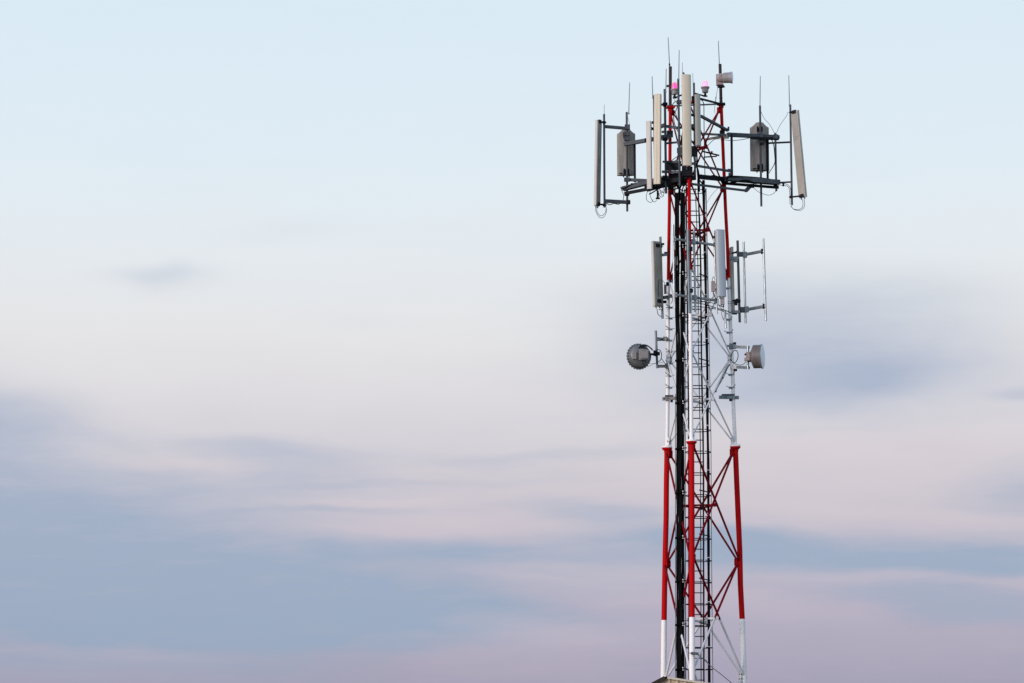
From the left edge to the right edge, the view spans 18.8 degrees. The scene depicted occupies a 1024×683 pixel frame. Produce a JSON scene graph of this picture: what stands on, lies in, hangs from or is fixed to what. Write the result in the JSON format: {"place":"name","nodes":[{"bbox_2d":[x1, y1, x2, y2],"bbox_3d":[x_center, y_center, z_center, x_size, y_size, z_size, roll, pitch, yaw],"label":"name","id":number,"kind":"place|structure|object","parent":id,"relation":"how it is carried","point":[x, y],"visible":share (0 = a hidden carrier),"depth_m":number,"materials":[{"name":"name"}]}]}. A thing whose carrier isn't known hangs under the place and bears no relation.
{"place":"outdoors","nodes":[
{"label":"outdoors","id":0,"kind":"place"},
{"bbox_2d":[0,0,1023,682],"label":"sky","id":1,"kind":"structure","parent":0,"point":[320,320],"materials":[{"name":"blue"}]},
{"bbox_2d":[652,676,706,682],"bbox_3d":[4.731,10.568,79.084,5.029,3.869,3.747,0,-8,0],"label":"equipment shed","id":2,"kind":"structure","parent":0,"point":[663,679],"depth_m":77.48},
{"label":"ground","id":3,"kind":"structure","parent":0,"visible":0},
{"bbox_2d":[661,101,746,682],"bbox_3d":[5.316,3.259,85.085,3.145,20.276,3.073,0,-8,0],"label":"lattice tower","id":4,"kind":"structure","parent":3,"relation":"on","point":[691,442],"depth_m":85.45,"materials":[{"name":"red metal"}]},
{"bbox_2d":[603,112,672,211],"bbox_3d":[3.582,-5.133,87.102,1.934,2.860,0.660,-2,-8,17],"label":"antenna outrigger","id":5,"kind":"object","parent":4,"relation":"attached to","point":[639,183],"visible":0.92,"depth_m":87.16,"materials":[{"name":"metal"}]},
{"bbox_2d":[594,119,606,217],"bbox_3d":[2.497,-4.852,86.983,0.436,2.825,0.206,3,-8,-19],"label":"panel antenna","id":6,"kind":"object","parent":5,"relation":"attached to","point":[597,165],"visible":1,"depth_m":86.91,"materials":[{"name":"grey plastic"}]},
{"bbox_2d":[617,130,634,176],"bbox_3d":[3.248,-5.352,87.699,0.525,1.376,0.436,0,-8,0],"label":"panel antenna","id":7,"kind":"object","parent":5,"relation":"attached to","point":[621,159],"visible":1,"depth_m":87.65,"materials":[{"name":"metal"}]},
{"bbox_2d":[628,82,629,113],"bbox_3d":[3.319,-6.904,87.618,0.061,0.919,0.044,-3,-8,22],"label":"lightning rod","id":8,"kind":"object","parent":5,"relation":"attached to","point":[629,97],"visible":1,"depth_m":87.62,"materials":[{"name":"grey metal"}]},
{"bbox_2d":[650,330,666,368],"bbox_3d":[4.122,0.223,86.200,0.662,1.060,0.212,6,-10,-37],"label":"dish mount","id":9,"kind":"object","parent":4,"relation":"attached to","point":[657,352],"visible":1,"depth_m":86.18,"materials":[{"name":"metal"}]},
{"bbox_2d":[626,343,669,372],"bbox_3d":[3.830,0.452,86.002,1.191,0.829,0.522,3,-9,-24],"label":"scalloped dish","id":10,"kind":"object","parent":9,"relation":"hanging from","point":[638,356],"visible":1,"depth_m":85.89,"materials":[{"name":"metal"}]},
{"bbox_2d":[657,237,672,318],"bbox_3d":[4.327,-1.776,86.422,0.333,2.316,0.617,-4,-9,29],"label":"pipe frame","id":11,"kind":"object","parent":4,"relation":"attached to","point":[665,288],"visible":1,"depth_m":86.35,"materials":[{"name":"metal"}]},
{"bbox_2d":[651,241,664,307],"bbox_3d":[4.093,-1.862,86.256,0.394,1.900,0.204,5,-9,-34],"label":"panel antenna","id":12,"kind":"object","parent":11,"relation":"attached to","point":[656,261],"visible":1,"depth_m":86.18,"materials":[{"name":"grey plastic"}]},
{"bbox_2d":[644,89,686,198],"bbox_3d":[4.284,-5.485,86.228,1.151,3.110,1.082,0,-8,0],"label":"antenna outrigger","id":13,"kind":"object","parent":4,"relation":"attached to","point":[671,165],"visible":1,"depth_m":85.98,"materials":[{"name":"metal"}]},
{"bbox_2d":[646,121,656,202],"bbox_3d":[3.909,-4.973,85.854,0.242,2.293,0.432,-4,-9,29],"label":"panel antenna","id":14,"kind":"object","parent":13,"relation":"attached to","point":[649,129],"visible":1,"depth_m":85.71,"materials":[{"name":"grey plastic"}]},
{"bbox_2d":[654,94,666,193],"bbox_3d":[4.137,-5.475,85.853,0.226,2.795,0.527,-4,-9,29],"label":"panel antenna","id":15,"kind":"object","parent":13,"relation":"attached to","point":[658,104],"visible":1,"depth_m":85.66,"materials":[{"name":"beige plastic"}]},
{"bbox_2d":[662,395,674,401],"bbox_3d":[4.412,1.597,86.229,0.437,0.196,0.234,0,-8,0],"label":"cable shelf","id":16,"kind":"object","parent":4,"relation":"attached to","point":[671,398],"visible":0.83,"depth_m":86.16,"materials":[{"name":"metal"}]},
{"bbox_2d":[666,66,672,105],"bbox_3d":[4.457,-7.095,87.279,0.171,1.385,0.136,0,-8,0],"label":"stub mast","id":17,"kind":"object","parent":4,"relation":"on","point":[670,85],"visible":0.99,"depth_m":87.26,"materials":[{"name":"black metal"}]},
{"bbox_2d":[675,192,686,678],"bbox_3d":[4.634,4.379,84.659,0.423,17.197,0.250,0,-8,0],"label":"feeder cable bundle","id":18,"kind":"object","parent":4,"relation":"attached to","point":[680,495],"visible":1,"depth_m":84.84,"materials":[{"name":"metal"}]},
{"bbox_2d":[667,72,704,207],"bbox_3d":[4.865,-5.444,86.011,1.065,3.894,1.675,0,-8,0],"label":"antenna outrigger","id":19,"kind":"object","parent":4,"relation":"attached to","point":[687,173],"visible":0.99,"depth_m":85.75,"materials":[{"name":"metal"}]},
{"bbox_2d":[671,82,681,98],"bbox_3d":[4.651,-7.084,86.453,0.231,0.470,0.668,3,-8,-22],"label":"beacon lamp","id":20,"kind":"object","parent":19,"relation":"attached to","point":[674,89],"visible":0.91,"depth_m":86.58,"materials":[{"name":"metal"}]},
{"bbox_2d":[682,74,691,167],"bbox_3d":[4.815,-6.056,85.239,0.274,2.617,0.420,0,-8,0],"label":"panel antenna","id":21,"kind":"object","parent":19,"relation":"attached to","point":[686,127],"visible":1,"depth_m":85.05,"materials":[{"name":"beige plastic"}]},
{"bbox_2d":[692,94,700,147],"bbox_3d":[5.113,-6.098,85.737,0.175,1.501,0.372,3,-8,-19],"label":"panel antenna","id":22,"kind":"object","parent":19,"relation":"attached to","point":[697,141],"visible":1,"depth_m":85.57,"materials":[{"name":"grey plastic"}]},
{"bbox_2d":[695,82,709,96],"bbox_3d":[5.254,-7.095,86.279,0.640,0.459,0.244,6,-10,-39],"label":"beacon lamp","id":23,"kind":"object","parent":19,"relation":"attached to","point":[704,87],"visible":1,"depth_m":86.33,"materials":[{"name":"metal"}]},
{"bbox_2d":[673,96,718,172],"bbox_3d":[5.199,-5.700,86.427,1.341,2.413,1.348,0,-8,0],"label":"antenna outrigger","id":24,"kind":"object","parent":4,"relation":"attached to","point":[703,104],"visible":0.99,"depth_m":86.65,"materials":[{"name":"metal"}]},
{"bbox_2d":[715,72,732,98],"bbox_3d":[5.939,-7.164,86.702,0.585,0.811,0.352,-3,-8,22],"label":"drum dish","id":25,"kind":"object","parent":24,"relation":"attached to","point":[721,78],"visible":1,"depth_m":86.62,"materials":[{"name":"metal"}]},
{"bbox_2d":[684,179,712,682],"bbox_3d":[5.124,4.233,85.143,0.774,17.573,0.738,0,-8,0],"label":"caged ladder","id":26,"kind":"object","parent":4,"relation":"attached to","point":[700,431],"visible":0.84,"depth_m":85.35,"materials":[{"name":"metal"}]},
{"bbox_2d":[672,225,730,327],"bbox_3d":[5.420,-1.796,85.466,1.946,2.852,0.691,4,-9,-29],"label":"pipe frame","id":27,"kind":"object","parent":4,"relation":"attached to","point":[694,242],"visible":1,"depth_m":85.19,"materials":[{"name":"metal"}]},
{"bbox_2d":[711,281,715,302],"bbox_3d":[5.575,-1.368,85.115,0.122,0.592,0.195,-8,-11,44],"label":"filter box","id":28,"kind":"object","parent":27,"relation":"attached to","point":[713,286],"visible":1,"depth_m":85.08,"materials":[{"name":"grey metal"}]},
{"bbox_2d":[712,229,726,310],"bbox_3d":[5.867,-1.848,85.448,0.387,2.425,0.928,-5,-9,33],"label":"panel antenna","id":29,"kind":"object","parent":27,"relation":"attached to","point":[720,288],"visible":1,"depth_m":85.12,"materials":[{"name":"white plastic"}]},
{"bbox_2d":[720,297,724,306],"bbox_3d":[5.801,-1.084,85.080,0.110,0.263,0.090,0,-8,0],"label":"filter box","id":30,"kind":"object","parent":29,"relation":"attached to","point":[722,300],"visible":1,"depth_m":85.05,"materials":[{"name":"metal"}]},
{"bbox_2d":[698,180,710,682],"bbox_3d":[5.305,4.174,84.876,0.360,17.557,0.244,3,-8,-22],"label":"feeder cable bundle","id":31,"kind":"object","parent":4,"relation":"attached to","point":[708,458],"visible":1,"depth_m":85.08,"materials":[{"name":"metal"}]},
{"bbox_2d":[691,652,731,682],"bbox_3d":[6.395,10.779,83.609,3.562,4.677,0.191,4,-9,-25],"label":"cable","id":32,"kind":"object","parent":4,"relation":"attached to","point":[694,653],"visible":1,"depth_m":83.28,"materials":[{"name":"metal"}]},
{"bbox_2d":[718,64,722,102],"bbox_3d":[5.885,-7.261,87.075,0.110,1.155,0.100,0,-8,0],"label":"stub mast","id":33,"kind":"object","parent":4,"relation":"on","point":[720,89],"visible":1,"depth_m":87.01,"materials":[{"name":"black metal"}]},
{"bbox_2d":[719,394,738,400],"bbox_3d":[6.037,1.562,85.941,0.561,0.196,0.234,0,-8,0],"label":"cable shelf","id":34,"kind":"object","parent":4,"relation":"attached to","point":[730,397],"visible":1,"depth_m":85.87,"materials":[{"name":"metal"}]},
{"bbox_2d":[715,342,749,391],"bbox_3d":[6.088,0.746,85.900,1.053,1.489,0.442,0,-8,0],"label":"dish mount","id":35,"kind":"object","parent":4,"relation":"attached to","point":[733,366],"visible":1,"depth_m":85.92,"materials":[{"name":"metal"}]},
{"bbox_2d":[731,344,764,368],"bbox_3d":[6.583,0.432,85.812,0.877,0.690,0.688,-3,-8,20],"label":"drum dish","id":36,"kind":"object","parent":35,"relation":"attached to","point":[755,356],"visible":1,"depth_m":85.51,"materials":[{"name":"metal"}]},
{"bbox_2d":[691,104,792,206],"bbox_3d":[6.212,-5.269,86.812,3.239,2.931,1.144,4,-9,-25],"label":"antenna outrigger","id":37,"kind":"object","parent":4,"relation":"attached to","point":[731,179],"visible":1,"depth_m":86.79,"materials":[{"name":"metal"}]},
{"bbox_2d":[750,122,768,172],"bbox_3d":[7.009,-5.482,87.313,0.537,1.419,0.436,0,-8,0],"label":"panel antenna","id":38,"kind":"object","parent":37,"relation":"attached to","point":[754,155],"visible":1,"depth_m":87.26,"materials":[{"name":"metal"}]},
{"bbox_2d":[789,110,806,210],"bbox_3d":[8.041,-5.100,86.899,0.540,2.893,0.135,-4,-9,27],"label":"panel antenna","id":39,"kind":"object","parent":37,"relation":"attached to","point":[798,154],"visible":1,"depth_m":86.85,"materials":[{"name":"grey plastic"}]},
{"bbox_2d":[726,238,766,322],"bbox_3d":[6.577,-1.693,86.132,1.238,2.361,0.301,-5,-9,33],"label":"pipe frame","id":40,"kind":"object","parent":4,"relation":"attached to","point":[745,309],"visible":1,"depth_m":86.22,"materials":[{"name":"metal"}]},
{"bbox_2d":[729,247,737,309],"bbox_3d":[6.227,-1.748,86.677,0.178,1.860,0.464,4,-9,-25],"label":"panel antenna","id":41,"kind":"object","parent":40,"relation":"attached to","point":[731,254],"visible":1,"depth_m":86.69,"materials":[{"name":"grey plastic"}]}
]}

